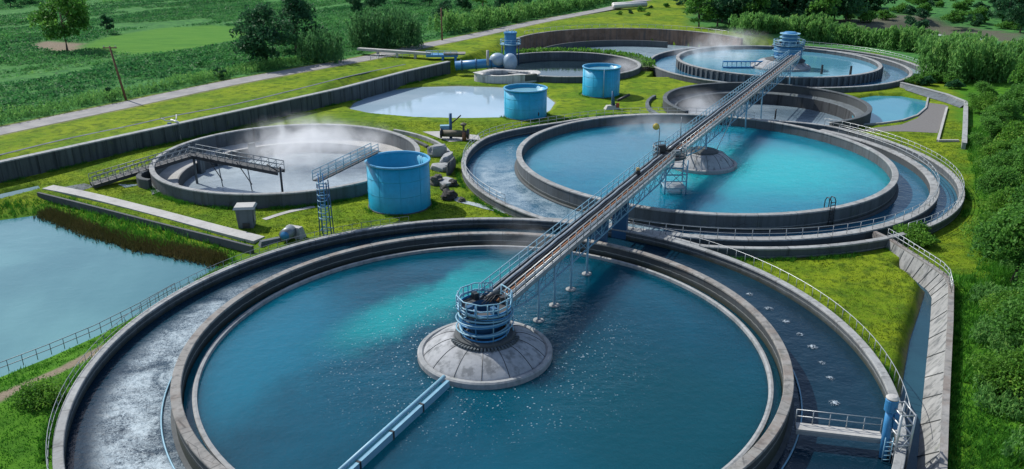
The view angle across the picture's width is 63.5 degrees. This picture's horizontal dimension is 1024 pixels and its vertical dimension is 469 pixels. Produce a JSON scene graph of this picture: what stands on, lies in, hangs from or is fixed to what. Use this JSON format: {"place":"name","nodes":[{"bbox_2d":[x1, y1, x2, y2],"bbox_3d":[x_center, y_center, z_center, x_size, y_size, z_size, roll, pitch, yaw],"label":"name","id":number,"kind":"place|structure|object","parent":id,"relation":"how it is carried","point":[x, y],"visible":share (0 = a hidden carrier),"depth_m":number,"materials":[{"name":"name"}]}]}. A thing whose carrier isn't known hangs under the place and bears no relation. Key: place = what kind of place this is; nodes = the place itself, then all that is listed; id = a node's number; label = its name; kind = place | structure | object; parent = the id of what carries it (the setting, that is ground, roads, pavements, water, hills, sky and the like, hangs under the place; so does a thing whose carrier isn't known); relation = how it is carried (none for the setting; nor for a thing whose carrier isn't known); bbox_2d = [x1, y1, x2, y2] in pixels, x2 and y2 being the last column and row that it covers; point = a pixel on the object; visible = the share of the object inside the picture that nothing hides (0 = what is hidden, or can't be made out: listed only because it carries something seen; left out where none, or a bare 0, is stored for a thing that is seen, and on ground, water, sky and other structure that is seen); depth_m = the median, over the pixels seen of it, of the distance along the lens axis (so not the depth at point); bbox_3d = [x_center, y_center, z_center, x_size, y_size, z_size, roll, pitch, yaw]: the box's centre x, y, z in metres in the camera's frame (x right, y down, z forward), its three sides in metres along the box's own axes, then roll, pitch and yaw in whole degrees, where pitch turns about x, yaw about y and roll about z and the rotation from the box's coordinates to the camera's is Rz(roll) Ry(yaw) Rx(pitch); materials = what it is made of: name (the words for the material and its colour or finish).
{"place":"outdoors","nodes":[
{"label":"outdoors","id":0,"kind":"place"},
{"bbox_2d":[0,216,217,376],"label":"pond water","id":1,"kind":"structure","parent":0,"point":[58,283],"depth_m":74.73,"materials":[{"name":"liquid"}]},
{"bbox_2d":[33,205,229,268],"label":"pond reeds","id":2,"kind":"object","parent":1,"relation":"on","point":[52,215],"visible":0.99,"depth_m":83.38,"materials":[{"name":"plant"}]},
{"bbox_2d":[42,185,264,243],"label":"path","id":3,"kind":"structure","parent":0,"point":[248,237],"depth_m":88.99,"materials":[{"name":"concrete"}]},
{"bbox_2d":[0,64,405,155],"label":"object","id":4,"kind":"structure","parent":0,"point":[193,112],"depth_m":125.39,"materials":[{"name":"concrete"}]},
{"bbox_2d":[0,0,648,134],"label":"road","id":5,"kind":"structure","parent":0,"point":[16,127],"depth_m":148.20,"materials":[{"name":"asphalt"}]},
{"bbox_2d":[350,86,554,117],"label":"pond water","id":6,"kind":"structure","parent":0,"point":[469,102],"depth_m":145.25,"materials":[{"name":"liquid"}]},
{"bbox_2d":[0,0,1023,468],"bbox_3d":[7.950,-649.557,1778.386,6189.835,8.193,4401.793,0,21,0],"label":"ground","id":7,"kind":"structure","parent":0,"point":[570,100],"depth_m":125.57,"materials":[{"name":"plant"}]},
{"bbox_2d":[6,372,66,412],"bbox_3d":[-31.180,10.316,54.836,3.906,1.467,3.720,14,25,32],"label":"shrub","id":8,"kind":"object","parent":7,"relation":"on","point":[43,389],"visible":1,"depth_m":54.36,"materials":[{"name":"green plant"}]},
{"bbox_2d":[27,0,91,50],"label":"tree","id":9,"kind":"object","parent":7,"relation":"on","point":[74,8],"visible":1,"depth_m":179.74,"materials":[{"name":"green plant"}]},
{"bbox_2d":[0,283,175,370],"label":"pond railing","id":10,"kind":"object","parent":7,"relation":"on","point":[86,328],"visible":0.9,"depth_m":64.05,"materials":[{"name":"grey metal"}]},
{"bbox_2d":[37,192,253,253],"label":"concrete kerb","id":11,"kind":"structure","parent":7,"relation":"on","point":[227,243],"depth_m":85.95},
{"bbox_2d":[136,170,157,193],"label":"sluice chute","id":12,"kind":"object","parent":7,"relation":"on","point":[144,181],"visible":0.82,"depth_m":97.73,"materials":[{"name":"concrete"}]},
{"bbox_2d":[0,52,329,123],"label":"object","id":13,"kind":"object","parent":7,"relation":"on","point":[252,65],"visible":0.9,"depth_m":137.91,"materials":[{"name":"green plant"}]},
{"bbox_2d":[0,61,450,182],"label":"retaining wall","id":14,"kind":"structure","parent":7,"relation":"on","point":[36,163],"depth_m":121.22,"materials":[{"name":"concrete"}]},
{"bbox_2d":[233,202,256,228],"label":"control kiosk","id":15,"kind":"object","parent":7,"relation":"on","point":[245,214],"visible":1,"depth_m":84.91,"materials":[{"name":"concrete"}]},
{"bbox_2d":[229,2,296,61],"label":"tree","id":16,"kind":"object","parent":7,"relation":"on","point":[252,42],"visible":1,"depth_m":161.56,"materials":[{"name":"green plant"}]},
{"bbox_2d":[258,224,306,246],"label":"outfall pipe","id":17,"kind":"object","parent":7,"relation":"on","point":[287,232],"visible":0.96,"depth_m":81.57,"materials":[{"name":"grey metal"}]},
{"bbox_2d":[149,124,419,208],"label":"settling basin","id":18,"kind":"object","parent":7,"relation":"on","point":[171,180],"visible":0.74,"depth_m":115.71,"materials":[{"name":"concrete"}]},
{"bbox_2d":[88,144,284,191],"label":"basin gantry","id":19,"kind":"object","parent":18,"relation":"on","point":[218,160],"visible":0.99,"depth_m":101.62,"materials":[{"name":"metal"}]},
{"bbox_2d":[182,152,366,192],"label":"water","id":20,"kind":"structure","parent":18,"relation":"in","point":[297,173],"depth_m":108.92,"materials":[{"name":"liquid"}]},
{"bbox_2d":[265,0,329,51],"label":"tree","id":21,"kind":"object","parent":7,"relation":"on","point":[296,10],"visible":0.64,"depth_m":177.02,"materials":[{"name":"green plant"}]},
{"bbox_2d":[0,0,623,121],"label":"crops","id":22,"kind":"object","parent":7,"relation":"on","point":[424,9],"visible":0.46,"depth_m":183.70,"materials":[{"name":"green plant"}]},
{"bbox_2d":[294,26,345,64],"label":"willow shrub","id":23,"kind":"object","parent":7,"relation":"on","point":[309,47],"visible":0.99,"depth_m":167.07,"materials":[{"name":"green plant"}]},
{"bbox_2d":[312,143,378,236],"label":"ladder tower","id":24,"kind":"structure","parent":7,"relation":"on","point":[335,171],"depth_m":83.14,"materials":[{"name":"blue metal"}]},
{"bbox_2d":[345,5,423,48],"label":"bush","id":25,"kind":"object","parent":7,"relation":"on","point":[377,26],"visible":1,"depth_m":185.74,"materials":[{"name":"green plant"}]},
{"bbox_2d":[357,47,436,59],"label":"flume","id":26,"kind":"object","parent":7,"relation":"on","point":[377,51],"visible":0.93,"depth_m":174.24,"materials":[{"name":"concrete"}]},
{"bbox_2d":[364,150,431,215],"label":"blue tank","id":27,"kind":"object","parent":7,"relation":"on","point":[398,182],"visible":0.97,"depth_m":89.03,"materials":[{"name":"metal"}]},
{"bbox_2d":[393,129,452,159],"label":"launder kerb","id":28,"kind":"structure","parent":7,"relation":"on","point":[422,137],"depth_m":118.76,"materials":[{"name":"concrete"}]},
{"bbox_2d":[427,144,457,186],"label":"boulders","id":29,"kind":"object","parent":7,"relation":"on","point":[446,164],"visible":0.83,"depth_m":105.60,"materials":[{"name":"stone"}]},
{"bbox_2d":[425,131,479,141],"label":"slab","id":30,"kind":"structure","parent":7,"relation":"on","point":[435,133],"depth_m":120.33,"materials":[{"name":"concrete"}]},
{"bbox_2d":[440,113,469,140],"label":"pump","id":31,"kind":"object","parent":30,"relation":"on","point":[449,132],"visible":1,"depth_m":118.74,"materials":[{"name":"brown metal"}]},
{"bbox_2d":[46,216,910,468],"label":"clarifier tank","id":32,"kind":"object","parent":7,"relation":"on","point":[766,450],"visible":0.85,"depth_m":66.53,"materials":[{"name":"concrete"}]},
{"bbox_2d":[338,375,449,468],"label":"scraper arm","id":33,"kind":"object","parent":32,"relation":"attached to","point":[372,452],"visible":0.96,"depth_m":49.81},
{"bbox_2d":[66,228,893,468],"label":"channel water","id":34,"kind":"structure","parent":32,"relation":"in","point":[115,423],"depth_m":56.90,"materials":[{"name":"liquid"}]},
{"bbox_2d":[183,249,781,468],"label":"water","id":35,"kind":"structure","parent":32,"relation":"in","point":[644,370],"depth_m":55.80,"materials":[{"name":"liquid"}]},
{"bbox_2d":[417,320,552,389],"bbox_3d":[-1.920,8.227,59.072,9.640,2.700,9.640,0,21,0],"label":"cone","id":36,"kind":"object","parent":35,"relation":"in","point":[527,356],"visible":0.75,"depth_m":56.39,"materials":[{"name":"concrete"}]},
{"bbox_2d":[451,282,518,352],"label":"drive tower","id":37,"kind":"structure","parent":36,"relation":"on","point":[480,321],"depth_m":57.09,"materials":[{"name":"metal"}]},
{"bbox_2d":[478,146,675,322],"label":"walkway bridge","id":38,"kind":"structure","parent":32,"relation":"on","point":[524,276],"depth_m":71.27,"materials":[{"name":"grey metal"}]},
{"bbox_2d":[888,401,916,468],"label":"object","id":39,"kind":"structure","parent":32,"relation":"on","point":[902,414],"depth_m":48.00,"materials":[{"name":"metal"}]},
{"bbox_2d":[878,394,899,462],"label":"pump column","id":40,"kind":"structure","parent":39,"relation":"attached to","point":[891,404],"depth_m":48.37,"materials":[{"name":"blue metal"}]},
{"bbox_2d":[795,409,882,443],"bbox_3d":[19.597,11.489,49.562,4.924,1.326,0.750,4,21,11],"label":"footbridge","id":41,"kind":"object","parent":40,"relation":"attached to","point":[845,433],"visible":1,"depth_m":49.57,"materials":[{"name":"concrete"}]},
{"bbox_2d":[2,74,973,463],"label":"weeds","id":42,"kind":"object","parent":7,"relation":"on","point":[502,214],"visible":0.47,"depth_m":91.05,"materials":[{"name":"plant"}]},
{"bbox_2d":[455,29,520,70],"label":"pump tower","id":43,"kind":"structure","parent":7,"relation":"on","point":[507,59],"depth_m":167.06,"materials":[{"name":"blue metal"}]},
{"bbox_2d":[473,69,540,83],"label":"concrete tub","id":44,"kind":"object","parent":7,"relation":"on","point":[525,76],"visible":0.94,"depth_m":159.96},
{"bbox_2d":[427,0,609,33],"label":"reeds","id":45,"kind":"object","parent":7,"relation":"on","point":[477,20],"visible":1,"depth_m":230.16,"materials":[{"name":"green plant"}]},
{"bbox_2d":[503,83,547,120],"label":"blue tank","id":46,"kind":"object","parent":7,"relation":"on","point":[522,105],"visible":0.97,"depth_m":130.43,"materials":[{"name":"metal"}]},
{"bbox_2d":[488,51,640,82],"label":"settling basin","id":47,"kind":"object","parent":7,"relation":"on","point":[634,65],"visible":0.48,"depth_m":185.88,"materials":[{"name":"concrete"}]},
{"bbox_2d":[498,60,631,75],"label":"water","id":48,"kind":"structure","parent":47,"relation":"in","point":[560,68],"depth_m":180.83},
{"bbox_2d":[582,63,620,97],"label":"blue tank","id":49,"kind":"object","parent":7,"relation":"on","point":[601,83],"visible":0.98,"depth_m":146.46,"materials":[{"name":"metal"}]},
{"bbox_2d":[516,24,742,51],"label":"settling basin","id":50,"kind":"object","parent":7,"relation":"on","point":[607,36],"visible":0.77,"depth_m":214.32,"materials":[{"name":"concrete"}]},
{"bbox_2d":[536,45,691,57],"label":"water","id":51,"kind":"structure","parent":50,"relation":"in","point":[648,51],"depth_m":211.04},
{"bbox_2d":[683,0,718,26],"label":"tree","id":52,"kind":"object","parent":7,"relation":"on","point":[701,6],"visible":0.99,"depth_m":219.78,"materials":[{"name":"green plant"}]},
{"bbox_2d":[461,107,964,258],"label":"clarifier tank","id":53,"kind":"object","parent":7,"relation":"on","point":[879,151],"visible":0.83,"depth_m":89.11,"materials":[{"name":"concrete"}]},
{"bbox_2d":[523,123,889,212],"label":"water","id":54,"kind":"structure","parent":53,"relation":"in","point":[774,171],"depth_m":103.52,"materials":[{"name":"liquid"}]},
{"bbox_2d":[652,141,688,193],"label":"lookout platform","id":55,"kind":"structure","parent":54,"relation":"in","point":[673,184],"depth_m":94.30,"materials":[{"name":"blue metal"}]},
{"bbox_2d":[670,146,736,174],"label":"cone","id":56,"kind":"object","parent":54,"relation":"in","point":[708,161],"visible":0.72,"depth_m":102.61,"materials":[{"name":"concrete"}]},
{"bbox_2d":[664,50,800,155],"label":"walkway bridge","id":57,"kind":"structure","parent":56,"relation":"on","point":[697,132],"depth_m":117.39,"materials":[{"name":"grey metal"}]},
{"bbox_2d":[466,133,956,236],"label":"channel water","id":58,"kind":"structure","parent":53,"relation":"in","point":[491,165],"depth_m":96.81,"materials":[{"name":"liquid"}]},
{"bbox_2d":[701,0,732,26],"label":"tree","id":59,"kind":"object","parent":7,"relation":"on","point":[718,5],"visible":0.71,"depth_m":221.07,"materials":[{"name":"green plant"}]},
{"bbox_2d":[717,0,767,17],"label":"tree","id":60,"kind":"object","parent":7,"relation":"on","point":[735,5],"visible":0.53,"depth_m":221.74,"materials":[{"name":"green plant"}]},
{"bbox_2d":[740,0,770,13],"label":"tree","id":61,"kind":"object","parent":7,"relation":"on","point":[762,3],"visible":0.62,"depth_m":218.60,"materials":[{"name":"green plant"}]},
{"bbox_2d":[645,82,871,128],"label":"settling basin","id":62,"kind":"object","parent":7,"relation":"on","point":[845,107],"visible":0.61,"depth_m":147.42,"materials":[{"name":"concrete"}]},
{"bbox_2d":[686,103,843,124],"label":"water","id":63,"kind":"structure","parent":62,"relation":"in","point":[787,113],"depth_m":144.33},
{"bbox_2d":[649,41,926,92],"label":"clarifier tank","id":64,"kind":"object","parent":7,"relation":"on","point":[823,82],"visible":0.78,"depth_m":164.66,"materials":[{"name":"concrete"}]},
{"bbox_2d":[680,49,877,76],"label":"water","id":65,"kind":"structure","parent":64,"relation":"in","point":[835,65],"depth_m":176.70,"materials":[{"name":"liquid"}]},
{"bbox_2d":[751,56,810,71],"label":"cone","id":66,"kind":"object","parent":65,"relation":"in","point":[800,67],"visible":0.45,"depth_m":168.26,"materials":[{"name":"concrete"}]},
{"bbox_2d":[771,31,805,62],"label":"drive tower","id":67,"kind":"structure","parent":66,"relation":"on","point":[791,43],"depth_m":167.65,"materials":[{"name":"metal"}]},
{"bbox_2d":[655,54,907,86],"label":"channel water","id":68,"kind":"structure","parent":64,"relation":"in","point":[890,73],"depth_m":171.02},
{"bbox_2d":[788,0,829,17],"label":"tree","id":69,"kind":"object","parent":7,"relation":"on","point":[799,12],"visible":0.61,"depth_m":222.76,"materials":[{"name":"green plant"}]},
{"bbox_2d":[805,0,841,21],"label":"tree","id":70,"kind":"object","parent":7,"relation":"on","point":[827,5],"visible":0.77,"depth_m":217.50,"materials":[{"name":"green plant"}]},
{"bbox_2d":[833,0,869,21],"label":"tree","id":71,"kind":"object","parent":7,"relation":"on","point":[849,4],"visible":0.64,"depth_m":229.54,"materials":[{"name":"green plant"}]},
{"bbox_2d":[727,11,978,55],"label":"reeds","id":72,"kind":"object","parent":7,"relation":"on","point":[892,37],"visible":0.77,"depth_m":208.28,"materials":[{"name":"green plant"}]},
{"bbox_2d":[859,103,947,132],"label":"gravel pad","id":73,"kind":"object","parent":7,"relation":"on","point":[929,118],"visible":0.9,"depth_m":128.62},
{"bbox_2d":[891,220,932,244],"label":"shrub","id":74,"kind":"object","parent":7,"relation":"on","point":[915,227],"visible":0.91,"depth_m":81.41,"materials":[{"name":"green plant"}]},
{"bbox_2d":[871,229,953,468],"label":"channel lining","id":75,"kind":"object","parent":7,"relation":"on","point":[936,283],"visible":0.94,"depth_m":60.47,"materials":[{"name":"concrete"}]},
{"bbox_2d":[905,232,940,246],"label":"shrub","id":76,"kind":"object","parent":7,"relation":"on","point":[924,242],"visible":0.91,"depth_m":79.93,"materials":[{"name":"green plant"}]},
{"bbox_2d":[900,82,967,148],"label":"channel wall","id":77,"kind":"structure","parent":7,"relation":"on","point":[942,97],"depth_m":141.83,"materials":[{"name":"concrete"}]},
{"bbox_2d":[914,29,1023,83],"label":"reeds","id":78,"kind":"object","parent":7,"relation":"on","point":[978,59],"visible":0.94,"depth_m":159.44,"materials":[{"name":"green plant"}]},
{"bbox_2d":[965,80,998,98],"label":"bush","id":79,"kind":"object","parent":7,"relation":"on","point":[982,86],"visible":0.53,"depth_m":138.17,"materials":[{"name":"green plant"}]},
{"bbox_2d":[965,90,1001,113],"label":"bush","id":80,"kind":"object","parent":7,"relation":"on","point":[982,101],"visible":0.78,"depth_m":133.47,"materials":[{"name":"green plant"}]},
{"bbox_2d":[967,281,1001,308],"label":"tree","id":81,"kind":"object","parent":7,"relation":"on","point":[991,288],"visible":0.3,"depth_m":69.23,"materials":[{"name":"green plant"}]},
{"bbox_2d":[958,208,1012,256],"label":"tree","id":82,"kind":"object","parent":7,"relation":"on","point":[985,218],"visible":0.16,"depth_m":78.41,"materials":[{"name":"green plant"}]},
{"bbox_2d":[968,116,1005,146],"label":"tree","id":83,"kind":"object","parent":7,"relation":"on","point":[993,127],"visible":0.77,"depth_m":111.39,"materials":[{"name":"green plant"}]},
{"bbox_2d":[972,140,1013,169],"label":"tree","id":84,"kind":"object","parent":7,"relation":"on","point":[994,148],"visible":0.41,"depth_m":103.87,"materials":[{"name":"green plant"}]},
{"bbox_2d":[963,344,1023,401],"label":"tree","id":85,"kind":"object","parent":7,"relation":"on","point":[1001,366],"visible":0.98,"depth_m":54.76,"materials":[{"name":"green plant"}]},
{"bbox_2d":[967,203,1023,281],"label":"tree","id":86,"kind":"object","parent":7,"relation":"on","point":[1004,235],"visible":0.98,"depth_m":70.95,"materials":[{"name":"green plant"}]},
{"bbox_2d":[968,308,1023,352],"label":"tree","id":87,"kind":"object","parent":7,"relation":"on","point":[980,330],"visible":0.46,"depth_m":62.17,"materials":[{"name":"green plant"}]},
{"bbox_2d":[969,363,1023,421],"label":"tree","id":88,"kind":"object","parent":7,"relation":"on","point":[985,395],"visible":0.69,"depth_m":53.70,"materials":[{"name":"green plant"}]},
{"bbox_2d":[975,165,1021,195],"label":"tree","id":89,"kind":"object","parent":7,"relation":"on","point":[994,179],"visible":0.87,"depth_m":90.58,"materials":[{"name":"green plant"}]},
{"bbox_2d":[976,184,1022,214],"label":"tree","id":90,"kind":"object","parent":7,"relation":"on","point":[1000,199],"visible":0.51,"depth_m":85.52,"materials":[{"name":"green plant"}]},
{"bbox_2d":[977,98,1023,128],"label":"tree","id":91,"kind":"object","parent":7,"relation":"on","point":[1008,108],"visible":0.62,"depth_m":120.89,"materials":[{"name":"green plant"}]},
{"bbox_2d":[977,286,1023,329],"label":"tree","id":92,"kind":"object","parent":7,"relation":"on","point":[1002,295],"visible":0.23,"depth_m":64.48,"materials":[{"name":"green plant"}]},
{"bbox_2d":[979,149,1023,186],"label":"tree","id":93,"kind":"object","parent":7,"relation":"on","point":[1004,158],"visible":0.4,"depth_m":96.74,"materials":[{"name":"green plant"}]},
{"bbox_2d":[987,0,1017,21],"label":"tree","id":94,"kind":"object","parent":7,"relation":"on","point":[999,11],"visible":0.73,"depth_m":238.86,"materials":[{"name":"green plant"}]},
{"bbox_2d":[984,331,1023,355],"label":"tree","id":95,"kind":"object","parent":7,"relation":"on","point":[1002,341],"visible":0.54,"depth_m":60.29,"materials":[{"name":"green plant"}]},
{"bbox_2d":[985,289,1023,341],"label":"tree","id":96,"kind":"object","parent":7,"relation":"on","point":[1012,309],"visible":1,"depth_m":59.12,"materials":[{"name":"green plant"}]},
{"bbox_2d":[989,119,1023,144],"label":"tree","id":97,"kind":"object","parent":7,"relation":"on","point":[1010,130],"visible":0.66,"depth_m":108.16,"materials":[{"name":"green plant"}]},
{"bbox_2d":[997,263,1023,294],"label":"tree","id":98,"kind":"object","parent":7,"relation":"on","point":[1021,284],"visible":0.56,"depth_m":65.45,"materials":[{"name":"green plant"}]},
{"bbox_2d":[998,83,1023,113],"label":"bush","id":99,"kind":"object","parent":7,"relation":"on","point":[1017,92],"visible":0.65,"depth_m":129.94,"materials":[{"name":"green plant"}]},
{"bbox_2d":[1001,424,1023,461],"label":"tree","id":100,"kind":"object","parent":7,"relation":"on","point":[1009,450],"visible":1,"depth_m":48.78,"materials":[{"name":"green plant"}]},
{"bbox_2d":[1004,0,1023,32],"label":"tree","id":101,"kind":"object","parent":7,"relation":"on","point":[1015,17],"visible":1,"depth_m":225.46,"materials":[{"name":"green plant"}]},
{"bbox_2d":[1007,58,1023,87],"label":"tree","id":102,"kind":"object","parent":7,"relation":"on","point":[1018,75],"visible":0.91,"depth_m":142.14,"materials":[{"name":"green plant"}]},
{"bbox_2d":[1009,144,1023,186],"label":"tree","id":103,"kind":"object","parent":7,"relation":"on","point":[1020,151],"visible":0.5,"depth_m":93.17,"materials":[{"name":"green plant"}]},
{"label":"grass bank","id":104,"kind":"structure","parent":7,"relation":"on","visible":0},
{"bbox_2d":[489,46,656,66],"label":"bank plants","id":105,"kind":"object","parent":104,"relation":"on","point":[642,59],"visible":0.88,"depth_m":187.68,"materials":[{"name":"green plant"}]},
{"bbox_2d":[0,126,1023,468],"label":"tall grass","id":106,"kind":"structure","parent":0,"point":[1002,272],"depth_m":61.14,"materials":[{"name":"plant"}]},
{"bbox_2d":[852,96,925,122],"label":"pond water","id":107,"kind":"structure","parent":0,"point":[888,108],"depth_m":141.90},
{"bbox_2d":[900,282,931,468],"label":"canal water","id":108,"kind":"structure","parent":0,"point":[914,373],"depth_m":60.22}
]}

